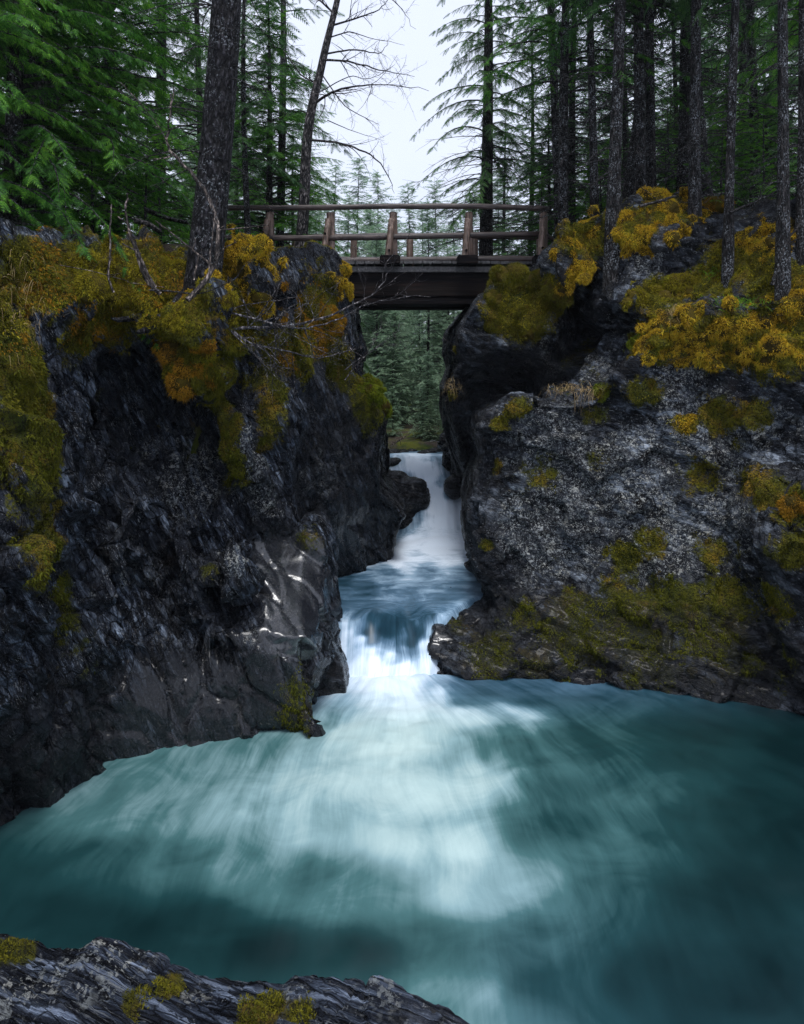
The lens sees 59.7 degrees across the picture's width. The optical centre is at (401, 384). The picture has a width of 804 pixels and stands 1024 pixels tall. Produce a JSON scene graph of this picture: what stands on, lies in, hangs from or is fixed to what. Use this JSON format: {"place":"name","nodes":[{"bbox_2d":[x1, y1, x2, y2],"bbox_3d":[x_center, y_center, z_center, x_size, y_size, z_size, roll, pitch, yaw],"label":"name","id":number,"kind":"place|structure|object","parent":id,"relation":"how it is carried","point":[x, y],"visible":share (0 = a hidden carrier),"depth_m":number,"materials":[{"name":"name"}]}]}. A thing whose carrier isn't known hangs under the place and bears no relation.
{"place":"outdoors","nodes":[
{"label":"outdoors","id":0,"kind":"place"},
{"bbox_2d":[0,934,468,1023],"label":"rock slab","id":1,"kind":"object","parent":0,"point":[100,980],"visible":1,"depth_m":2.53,"materials":[{"name":"stone"}]},
{"bbox_2d":[157,244,441,460],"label":"ground","id":2,"kind":"structure","parent":0,"point":[409,441],"depth_m":21.07,"materials":[{"name":"plant"}]},
{"bbox_2d":[0,154,74,229],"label":"conifer sapling","id":3,"kind":"object","parent":2,"relation":"on","point":[15,212],"visible":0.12,"depth_m":9.73,"materials":[{"name":"green plant"}]},
{"bbox_2d":[0,0,140,230],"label":"hemlock tree","id":4,"kind":"object","parent":2,"relation":"on","point":[17,102],"visible":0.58,"depth_m":9.27,"materials":[{"name":"green plant"}]},
{"bbox_2d":[32,101,150,237],"bbox_3d":[-4.583,-2.512,10.494,1.541,3.301,1.951,0,0,-3],"label":"conifer sapling","id":5,"kind":"object","parent":2,"relation":"on","point":[91,192],"visible":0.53,"depth_m":10.45,"materials":[{"name":"green plant"}]},
{"bbox_2d":[0,0,197,244],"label":"hemlock tree","id":6,"kind":"object","parent":2,"relation":"on","point":[99,65],"visible":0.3,"depth_m":11.11,"materials":[{"name":"green plant"}]},
{"bbox_2d":[0,0,198,354],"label":"hemlock tree","id":7,"kind":"object","parent":2,"relation":"on","point":[21,127],"visible":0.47,"depth_m":10.09,"materials":[{"name":"green plant"}]},
{"bbox_2d":[0,0,252,243],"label":"hemlock tree","id":8,"kind":"object","parent":2,"relation":"on","point":[147,34],"visible":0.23,"depth_m":13.38,"materials":[{"name":"green plant"}]},
{"bbox_2d":[117,122,196,243],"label":"conifer sapling","id":9,"kind":"object","parent":2,"relation":"on","point":[173,231],"visible":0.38,"depth_m":11.47,"materials":[{"name":"green plant"}]},
{"bbox_2d":[75,0,276,244],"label":"spruce tree","id":10,"kind":"object","parent":2,"relation":"on","point":[193,52],"visible":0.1,"depth_m":17.00,"materials":[{"name":"green plant"}]},
{"bbox_2d":[0,218,405,825],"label":"rock cliff","id":11,"kind":"structure","parent":2,"relation":"on","point":[178,636],"depth_m":8.77,"materials":[{"name":"stone"}]},
{"bbox_2d":[63,233,187,335],"bbox_3d":[-3.403,-1.288,8.873,1.859,1.370,1.103,0,0,-44],"label":"moss mound","id":12,"kind":"object","parent":11,"relation":"on","point":[89,286],"visible":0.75,"depth_m":8.56,"materials":[{"name":"plant"}]},
{"bbox_2d":[117,193,161,294],"bbox_3d":[-3.149,-1.681,8.285,0.595,1.242,0.197,0,0,11],"label":"dead branch","id":13,"kind":"object","parent":11,"relation":"on","point":[145,276],"visible":0.97,"depth_m":8.29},
{"bbox_2d":[92,113,193,243],"bbox_3d":[-3.898,-2.357,10.490,1.541,3.301,1.951,0,0,-32],"label":"conifer sapling","id":14,"kind":"object","parent":11,"relation":"on","point":[149,216],"visible":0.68,"depth_m":10.50,"materials":[{"name":"green plant"}]},
{"bbox_2d":[0,225,354,360],"bbox_3d":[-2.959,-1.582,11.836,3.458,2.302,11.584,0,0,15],"label":"moss","id":15,"kind":"object","parent":11,"relation":"on","point":[163,298],"visible":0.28,"depth_m":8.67,"materials":[{"name":"plant"}]},
{"bbox_2d":[151,338,217,401],"bbox_3d":[-2.953,-0.202,9.097,0.749,0.928,1.977,0,0,-40],"label":"moss mound","id":16,"kind":"object","parent":11,"relation":"on","point":[178,386],"visible":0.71,"depth_m":8.64,"materials":[{"name":"plant"}]},
{"bbox_2d":[0,222,371,416],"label":"moss","id":17,"kind":"object","parent":11,"relation":"on","point":[91,324],"visible":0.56,"depth_m":8.60,"materials":[{"name":"plant"}]},
{"bbox_2d":[161,301,222,364],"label":"moss mound","id":18,"kind":"object","parent":11,"relation":"on","point":[178,324],"visible":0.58,"depth_m":8.38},
{"bbox_2d":[0,334,384,738],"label":"moss","id":19,"kind":"object","parent":11,"relation":"on","point":[52,471],"visible":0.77,"depth_m":7.63,"materials":[{"name":"plant"}]},
{"bbox_2d":[116,81,268,301],"bbox_3d":[-2.413,-2.253,8.175,1.720,2.607,0.632,0,0,-14],"label":"dead branch","id":20,"kind":"object","parent":11,"relation":"on","point":[199,287],"visible":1,"depth_m":8.21,"materials":[{"name":"wood"}]},
{"bbox_2d":[107,0,304,359],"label":"spruce tree","id":21,"kind":"object","parent":11,"relation":"on","point":[215,165],"visible":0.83,"depth_m":8.78,"materials":[{"name":"black plant"}]},
{"bbox_2d":[216,285,261,348],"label":"moss mound","id":22,"kind":"object","parent":11,"relation":"on","point":[230,299],"visible":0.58,"depth_m":8.60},
{"bbox_2d":[178,0,305,240],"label":"spruce tree","id":23,"kind":"object","parent":11,"relation":"on","point":[243,123],"visible":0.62,"depth_m":13.95,"materials":[{"name":"green plant"}]},
{"bbox_2d":[204,223,288,319],"bbox_3d":[-2.189,-1.525,9.532,0.988,1.327,1.917,0,0,23],"label":"moss mound","id":24,"kind":"object","parent":11,"relation":"on","point":[240,253],"visible":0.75,"depth_m":9.44,"materials":[{"name":"plant"}]},
{"bbox_2d":[278,281,347,355],"bbox_3d":[-1.539,-1.093,11.464,1.110,1.377,2.903,0,0,0],"label":"moss mound","id":25,"kind":"object","parent":11,"relation":"on","point":[329,310],"visible":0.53,"depth_m":12.23,"materials":[{"name":"plant"}]},
{"bbox_2d":[317,633,349,696],"bbox_3d":[-1.105,4.332,10.310,0.725,2.014,1.437,0,0,0],"label":"boulder","id":26,"kind":"object","parent":11,"relation":"on","point":[336,680],"visible":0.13,"depth_m":9.83,"materials":[{"name":"stone"}]},
{"bbox_2d":[228,223,445,402],"bbox_3d":[-0.934,-0.943,9.054,2.750,2.348,1.669,0,0,-43],"label":"bare shrub","id":27,"kind":"object","parent":11,"relation":"on","point":[276,326],"visible":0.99,"depth_m":8.80,"materials":[{"name":"plant"}]},
{"bbox_2d":[323,260,354,301],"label":"moss mound","id":28,"kind":"object","parent":11,"relation":"on","point":[345,283],"visible":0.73,"depth_m":12.89,"materials":[{"name":"plant"}]},
{"bbox_2d":[265,0,427,247],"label":"bare tree","id":29,"kind":"object","parent":11,"relation":"on","point":[304,195],"visible":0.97,"depth_m":15.41,"materials":[{"name":"grey plant"}]},
{"bbox_2d":[333,308,411,380],"bbox_3d":[-0.497,-0.715,12.406,1.428,1.323,0.639,0,0,-20],"label":"bare shrub","id":30,"kind":"object","parent":11,"relation":"on","point":[381,344],"visible":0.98,"depth_m":12.36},
{"bbox_2d":[357,372,392,419],"bbox_3d":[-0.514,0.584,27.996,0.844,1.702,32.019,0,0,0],"label":"moss mound","id":31,"kind":"object","parent":11,"relation":"on","point":[375,387],"visible":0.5,"depth_m":13.25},
{"bbox_2d":[225,203,554,309],"bbox_3d":[-0.672,-2.753,15.810,8.600,2.125,2.980,0,0,0],"label":"footbridge","id":32,"kind":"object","parent":11,"relation":"on","point":[458,282],"visible":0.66,"depth_m":14.67,"materials":[{"name":"brown wood"}]},
{"bbox_2d":[128,0,286,245],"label":"spruce tree","id":33,"kind":"object","parent":2,"relation":"on","point":[196,20],"visible":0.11,"depth_m":21.99,"materials":[{"name":"green plant"}]},
{"bbox_2d":[180,0,374,371],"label":"hemlock tree","id":34,"kind":"object","parent":2,"relation":"on","point":[268,140],"visible":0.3,"depth_m":17.46,"materials":[{"name":"green plant"}]},
{"bbox_2d":[227,0,366,247],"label":"spruce tree","id":35,"kind":"object","parent":2,"relation":"on","point":[281,145],"visible":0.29,"depth_m":19.02,"materials":[{"name":"green plant"}]},
{"bbox_2d":[275,106,336,242],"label":"spruce tree","id":36,"kind":"object","parent":2,"relation":"on","point":[316,215],"visible":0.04,"depth_m":37.54,"materials":[{"name":"green plant"}]},
{"bbox_2d":[316,163,354,254],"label":"spruce tree","id":37,"kind":"object","parent":2,"relation":"on","point":[335,186],"visible":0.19,"depth_m":46.04,"materials":[{"name":"green plant"}]},
{"bbox_2d":[335,194,360,256],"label":"spruce tree","id":38,"kind":"object","parent":2,"relation":"on","point":[346,228],"visible":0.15,"depth_m":38.00,"materials":[{"name":"green plant"}]},
{"bbox_2d":[335,154,372,256],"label":"spruce tree","id":39,"kind":"object","parent":2,"relation":"on","point":[360,177],"visible":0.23,"depth_m":43.88,"materials":[{"name":"green plant"}]},
{"bbox_2d":[341,209,411,405],"bbox_3d":[-1.687,-2.921,33.218,4.518,11.124,4.841,0,0,-19],"label":"spruce tree","id":40,"kind":"object","parent":2,"relation":"on","point":[366,212],"visible":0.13,"depth_m":33.36,"materials":[{"name":"green plant"}]},
{"bbox_2d":[356,169,414,402],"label":"spruce tree","id":41,"kind":"object","parent":2,"relation":"on","point":[377,176],"visible":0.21,"depth_m":41.88,"materials":[{"name":"green plant"}]},
{"bbox_2d":[359,223,414,420],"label":"spruce tree","id":42,"kind":"object","parent":2,"relation":"on","point":[376,251],"visible":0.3,"depth_m":29.98,"materials":[{"name":"green plant"}]},
{"bbox_2d":[360,232,421,415],"bbox_3d":[-0.711,-2.220,31.757,3.851,9.482,4.126,0,0,45],"label":"spruce tree","id":43,"kind":"object","parent":2,"relation":"on","point":[373,363],"visible":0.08,"depth_m":31.61,"materials":[{"name":"green plant"}]},
{"bbox_2d":[372,310,417,429],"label":"spruce tree","id":44,"kind":"object","parent":2,"relation":"on","point":[392,375],"visible":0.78,"depth_m":27.00,"materials":[{"name":"green plant"}]},
{"bbox_2d":[368,223,421,422],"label":"spruce tree","id":45,"kind":"object","parent":2,"relation":"on","point":[406,339],"visible":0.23,"depth_m":28.63,"materials":[{"name":"green plant"}]},
{"bbox_2d":[387,386,402,436],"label":"spruce tree","id":46,"kind":"object","parent":2,"relation":"on","point":[391,424],"visible":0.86,"depth_m":24.07,"materials":[{"name":"green plant"}]},
{"bbox_2d":[396,181,437,382],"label":"spruce tree","id":47,"kind":"object","parent":2,"relation":"on","point":[408,230],"visible":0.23,"depth_m":45.90,"materials":[{"name":"green plant"}]},
{"bbox_2d":[399,310,439,419],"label":"spruce tree","id":48,"kind":"object","parent":2,"relation":"on","point":[417,355],"visible":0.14,"depth_m":31.71,"materials":[{"name":"green plant"}]},
{"bbox_2d":[389,198,451,422],"bbox_3d":[1.037,-2.430,27.890,3.556,9.989,3.435,0,0,32],"label":"spruce tree","id":49,"kind":"object","parent":2,"relation":"on","point":[428,334],"visible":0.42,"depth_m":27.77,"materials":[{"name":"green plant"}]},
{"bbox_2d":[408,350,441,439],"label":"spruce tree","id":50,"kind":"object","parent":2,"relation":"on","point":[427,393],"visible":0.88,"depth_m":23.41,"materials":[{"name":"green plant"}]},
{"bbox_2d":[410,177,451,391],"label":"spruce tree","id":51,"kind":"object","parent":2,"relation":"on","point":[434,196],"visible":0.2,"depth_m":44.01,"materials":[{"name":"green plant"}]},
{"bbox_2d":[412,310,455,418],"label":"spruce tree","id":52,"kind":"object","parent":2,"relation":"on","point":[439,326],"visible":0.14,"depth_m":30.55,"materials":[{"name":"green plant"}]},
{"bbox_2d":[473,102,528,255],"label":"spruce tree","id":53,"kind":"object","parent":2,"relation":"on","point":[503,193],"visible":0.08,"depth_m":29.88,"materials":[{"name":"green plant"}]},
{"bbox_2d":[460,6,568,312],"bbox_3d":[4.029,-4.526,21.793,4.855,15.207,4.742,0,0,-29],"label":"spruce tree","id":54,"kind":"object","parent":2,"relation":"on","point":[526,104],"visible":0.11,"depth_m":21.95,"materials":[{"name":"green plant"}]},
{"bbox_2d":[504,165,574,255],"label":"conifer sapling","id":55,"kind":"object","parent":2,"relation":"on","point":[540,197],"visible":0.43,"depth_m":16.04,"materials":[{"name":"green plant"}]},
{"bbox_2d":[503,88,583,255],"bbox_3d":[4.000,-5.054,18.988,2.922,6.104,2.744,0,0,-7],"label":"hemlock tree","id":56,"kind":"object","parent":2,"relation":"on","point":[550,191],"visible":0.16,"depth_m":18.92,"materials":[{"name":"green plant"}]},
{"bbox_2d":[462,0,630,236],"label":"spruce tree","id":57,"kind":"object","parent":2,"relation":"on","point":[554,106],"visible":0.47,"depth_m":16.48,"materials":[{"name":"green plant"}]},
{"bbox_2d":[496,1,633,255],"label":"spruce tree","id":58,"kind":"object","parent":2,"relation":"on","point":[571,149],"visible":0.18,"depth_m":17.99,"materials":[{"name":"green plant"}]},
{"bbox_2d":[569,139,607,222],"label":"hemlock tree","id":59,"kind":"object","parent":2,"relation":"on","point":[586,198],"visible":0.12,"depth_m":16.49,"materials":[{"name":"green plant"}]},
{"bbox_2d":[427,192,803,715],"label":"rock cliff","id":60,"kind":"structure","parent":2,"relation":"on","point":[582,518],"depth_m":10.95,"materials":[{"name":"stone"}]},
{"bbox_2d":[402,0,559,255],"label":"spruce tree","id":61,"kind":"object","parent":60,"relation":"on","point":[484,189],"visible":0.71,"depth_m":17.42,"materials":[{"name":"green plant"}]},
{"bbox_2d":[483,261,573,341],"bbox_3d":[2.271,-1.407,12.779,1.570,1.622,1.794,0,0,0],"label":"moss mound","id":62,"kind":"object","parent":60,"relation":"on","point":[518,276],"visible":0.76,"depth_m":12.83,"materials":[{"name":"plant"}]},
{"bbox_2d":[548,204,605,296],"bbox_3d":[3.167,-2.274,12.120,1.216,1.680,1.026,0,0,16],"label":"moss mound","id":63,"kind":"object","parent":60,"relation":"on","point":[580,271],"visible":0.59,"depth_m":11.94,"materials":[{"name":"plant"}]},
{"bbox_2d":[455,0,701,333],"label":"spruce tree","id":64,"kind":"object","parent":60,"relation":"on","point":[567,60],"visible":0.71,"depth_m":13.46,"materials":[{"name":"green plant"}]},
{"bbox_2d":[569,139,623,214],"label":"conifer sapling","id":65,"kind":"object","parent":60,"relation":"on","point":[600,174],"visible":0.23,"depth_m":15.02,"materials":[{"name":"green plant"}]},
{"bbox_2d":[515,0,679,288],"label":"spruce tree","id":66,"kind":"object","parent":60,"relation":"on","point":[592,98],"visible":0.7,"depth_m":12.96,"materials":[{"name":"green plant"}]},
{"bbox_2d":[513,0,709,290],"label":"spruce tree","id":67,"kind":"object","parent":60,"relation":"on","point":[611,260],"visible":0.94,"depth_m":11.77,"materials":[{"name":"green plant"}]},
{"bbox_2d":[448,545,797,697],"bbox_3d":[3.676,3.993,13.175,6.709,2.870,10.110,0,0,0],"label":"moss","id":68,"kind":"object","parent":60,"relation":"on","point":[631,617],"visible":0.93,"depth_m":10.37,"materials":[{"name":"plant"}]},
{"bbox_2d":[448,199,803,616],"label":"moss","id":69,"kind":"object","parent":60,"relation":"on","point":[714,404],"visible":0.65,"depth_m":10.75,"materials":[{"name":"plant"}]},
{"bbox_2d":[453,191,803,373],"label":"moss","id":70,"kind":"object","parent":60,"relation":"on","point":[698,281],"visible":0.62,"depth_m":11.07,"materials":[{"name":"plant"}]},
{"bbox_2d":[549,0,715,202],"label":"spruce tree","id":71,"kind":"object","parent":60,"relation":"on","point":[639,139],"visible":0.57,"depth_m":12.87,"materials":[{"name":"green plant"}]},
{"bbox_2d":[560,0,728,190],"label":"spruce tree","id":72,"kind":"object","parent":60,"relation":"on","point":[650,100],"visible":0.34,"depth_m":13.33,"materials":[{"name":"green plant"}]},
{"bbox_2d":[573,0,727,203],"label":"spruce tree","id":73,"kind":"object","parent":60,"relation":"on","point":[650,16],"visible":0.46,"depth_m":12.98,"materials":[{"name":"green plant"}]},
{"bbox_2d":[604,186,712,260],"bbox_3d":[4.425,-2.713,11.758,1.904,1.476,1.246,0,0,-16],"label":"moss mound","id":74,"kind":"object","parent":60,"relation":"on","point":[641,241],"visible":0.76,"depth_m":11.60,"materials":[{"name":"plant"}]},
{"bbox_2d":[621,271,696,312],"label":"moss mound","id":75,"kind":"object","parent":60,"relation":"on","point":[673,284],"visible":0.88,"depth_m":11.18,"materials":[{"name":"plant"}]},
{"bbox_2d":[600,0,768,191],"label":"spruce tree","id":76,"kind":"object","parent":60,"relation":"on","point":[683,85],"visible":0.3,"depth_m":13.64,"materials":[{"name":"green plant"}]},
{"bbox_2d":[632,291,746,374],"bbox_3d":[4.330,-0.868,10.774,1.784,1.484,1.191,0,0,0],"label":"moss mound","id":77,"kind":"object","parent":60,"relation":"on","point":[684,338],"visible":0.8,"depth_m":10.64,"materials":[{"name":"plant"}]},
{"bbox_2d":[597,0,787,196],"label":"spruce tree","id":78,"kind":"object","parent":60,"relation":"on","point":[703,127],"visible":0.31,"depth_m":13.49,"materials":[{"name":"green plant"}]},
{"bbox_2d":[632,0,761,216],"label":"spruce tree","id":79,"kind":"object","parent":60,"relation":"on","point":[694,176],"visible":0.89,"depth_m":11.57,"materials":[{"name":"green plant"}]},
{"bbox_2d":[691,239,736,297],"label":"moss mound","id":80,"kind":"object","parent":60,"relation":"on","point":[702,269],"visible":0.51,"depth_m":11.08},
{"bbox_2d":[644,0,794,287],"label":"spruce tree","id":81,"kind":"object","parent":60,"relation":"on","point":[727,261],"visible":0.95,"depth_m":10.76,"materials":[{"name":"green plant"}]},
{"bbox_2d":[703,195,735,213],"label":"moss mound","id":82,"kind":"object","parent":60,"relation":"on","point":[715,206],"visible":0.39,"depth_m":12.00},
{"bbox_2d":[681,103,775,203],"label":"conifer sapling","id":83,"kind":"object","parent":60,"relation":"on","point":[719,159],"visible":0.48,"depth_m":12.48,"materials":[{"name":"green plant"}]},
{"bbox_2d":[663,0,797,206],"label":"spruce tree","id":84,"kind":"object","parent":60,"relation":"on","point":[751,18],"visible":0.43,"depth_m":14.94,"materials":[{"name":"green plant"}]},
{"bbox_2d":[680,0,798,198],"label":"spruce tree","id":85,"kind":"object","parent":60,"relation":"on","point":[792,39],"visible":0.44,"depth_m":12.62,"materials":[{"name":"green plant"}]},
{"bbox_2d":[691,0,803,315],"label":"spruce tree","id":86,"kind":"object","parent":60,"relation":"on","point":[782,286],"visible":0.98,"depth_m":10.13,"materials":[{"name":"green plant"}]},
{"bbox_2d":[735,212,775,263],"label":"moss mound","id":87,"kind":"object","parent":60,"relation":"on","point":[750,245],"visible":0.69,"depth_m":10.89,"materials":[{"name":"plant"}]},
{"bbox_2d":[716,97,797,201],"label":"conifer sapling","id":88,"kind":"object","parent":60,"relation":"on","point":[764,152],"visible":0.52,"depth_m":12.22,"materials":[{"name":"green plant"}]},
{"bbox_2d":[721,288,803,378],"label":"moss mound","id":89,"kind":"object","parent":60,"relation":"on","point":[770,345],"visible":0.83,"depth_m":10.12,"materials":[{"name":"plant"}]},
{"bbox_2d":[739,0,803,266],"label":"spruce tree","id":90,"kind":"object","parent":60,"relation":"on","point":[799,248],"visible":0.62,"depth_m":10.54,"materials":[{"name":"green plant"}]},
{"bbox_2d":[770,200,803,285],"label":"dead branch","id":91,"kind":"object","parent":60,"relation":"on","point":[774,277],"visible":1,"depth_m":9.66,"materials":[{"name":"wood"}]},
{"bbox_2d":[775,489,803,523],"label":"moss mound","id":92,"kind":"object","parent":60,"relation":"on","point":[790,506],"visible":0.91,"depth_m":8.91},
{"bbox_2d":[575,1,676,220],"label":"spruce tree","id":93,"kind":"object","parent":2,"relation":"on","point":[624,154],"visible":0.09,"depth_m":17.00,"materials":[{"name":"green plant"}]},
{"bbox_2d":[655,100,678,192],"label":"hemlock tree","id":94,"kind":"object","parent":2,"relation":"on","point":[670,183],"visible":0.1,"depth_m":16.97,"materials":[{"name":"green plant"}]},
{"bbox_2d":[630,1,724,191],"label":"spruce tree","id":95,"kind":"object","parent":2,"relation":"on","point":[674,76],"visible":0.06,"depth_m":19.01,"materials":[{"name":"green plant"}]},
{"bbox_2d":[671,0,796,208],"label":"spruce tree","id":96,"kind":"object","parent":2,"relation":"on","point":[741,58],"visible":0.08,"depth_m":17.89,"materials":[{"name":"green plant"}]},
{"bbox_2d":[706,65,769,208],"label":"hemlock tree","id":97,"kind":"object","parent":2,"relation":"on","point":[720,142],"visible":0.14,"depth_m":15.98,"materials":[{"name":"green plant"}]},
{"bbox_2d":[708,0,797,197],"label":"spruce tree","id":98,"kind":"object","parent":2,"relation":"on","point":[775,29],"visible":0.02,"depth_m":19.98,"materials":[{"name":"green plant"}]},
{"bbox_2d":[713,0,797,198],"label":"spruce tree","id":99,"kind":"object","parent":2,"relation":"on","point":[793,73],"visible":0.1,"depth_m":14.64,"materials":[{"name":"green plant"}]},
{"bbox_2d":[724,49,797,207],"bbox_3d":[7.780,-4.749,14.989,2.195,4.883,2.338,0,0,9],"label":"hemlock tree","id":100,"kind":"object","parent":2,"relation":"on","point":[767,146],"visible":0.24,"depth_m":14.93,"materials":[{"name":"green plant"}]},
{"bbox_2d":[4,0,798,348],"label":"sky","id":101,"kind":"structure","parent":0,"point":[403,157],"materials":[{"name":"white"}]},
{"bbox_2d":[0,673,803,1023],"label":"water","id":102,"kind":"structure","parent":0,"point":[522,851],"depth_m":6.49,"materials":[{"name":"liquid"}]},
{"bbox_2d":[338,451,482,677],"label":"waterfall","id":103,"kind":"structure","parent":0,"point":[401,602],"depth_m":12.39,"materials":[{"name":"liquid"}]},
{"bbox_2d":[386,470,430,529],"bbox_3d":[0.042,2.919,16.899,1.287,1.703,1.150,0,0,0],"label":"boulder","id":104,"kind":"object","parent":103,"relation":"in","point":[414,491],"visible":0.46,"depth_m":16.48,"materials":[{"name":"stone"}]},
{"bbox_2d":[437,433,455,474],"bbox_3d":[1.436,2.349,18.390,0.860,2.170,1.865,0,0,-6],"label":"boulder","id":105,"kind":"object","parent":103,"relation":"in","point":[442,443],"visible":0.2,"depth_m":18.28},
{"bbox_2d":[443,474,461,499],"bbox_3d":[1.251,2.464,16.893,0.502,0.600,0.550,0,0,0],"label":"boulder","id":106,"kind":"object","parent":103,"relation":"in","point":[452,484],"visible":0.86,"depth_m":16.70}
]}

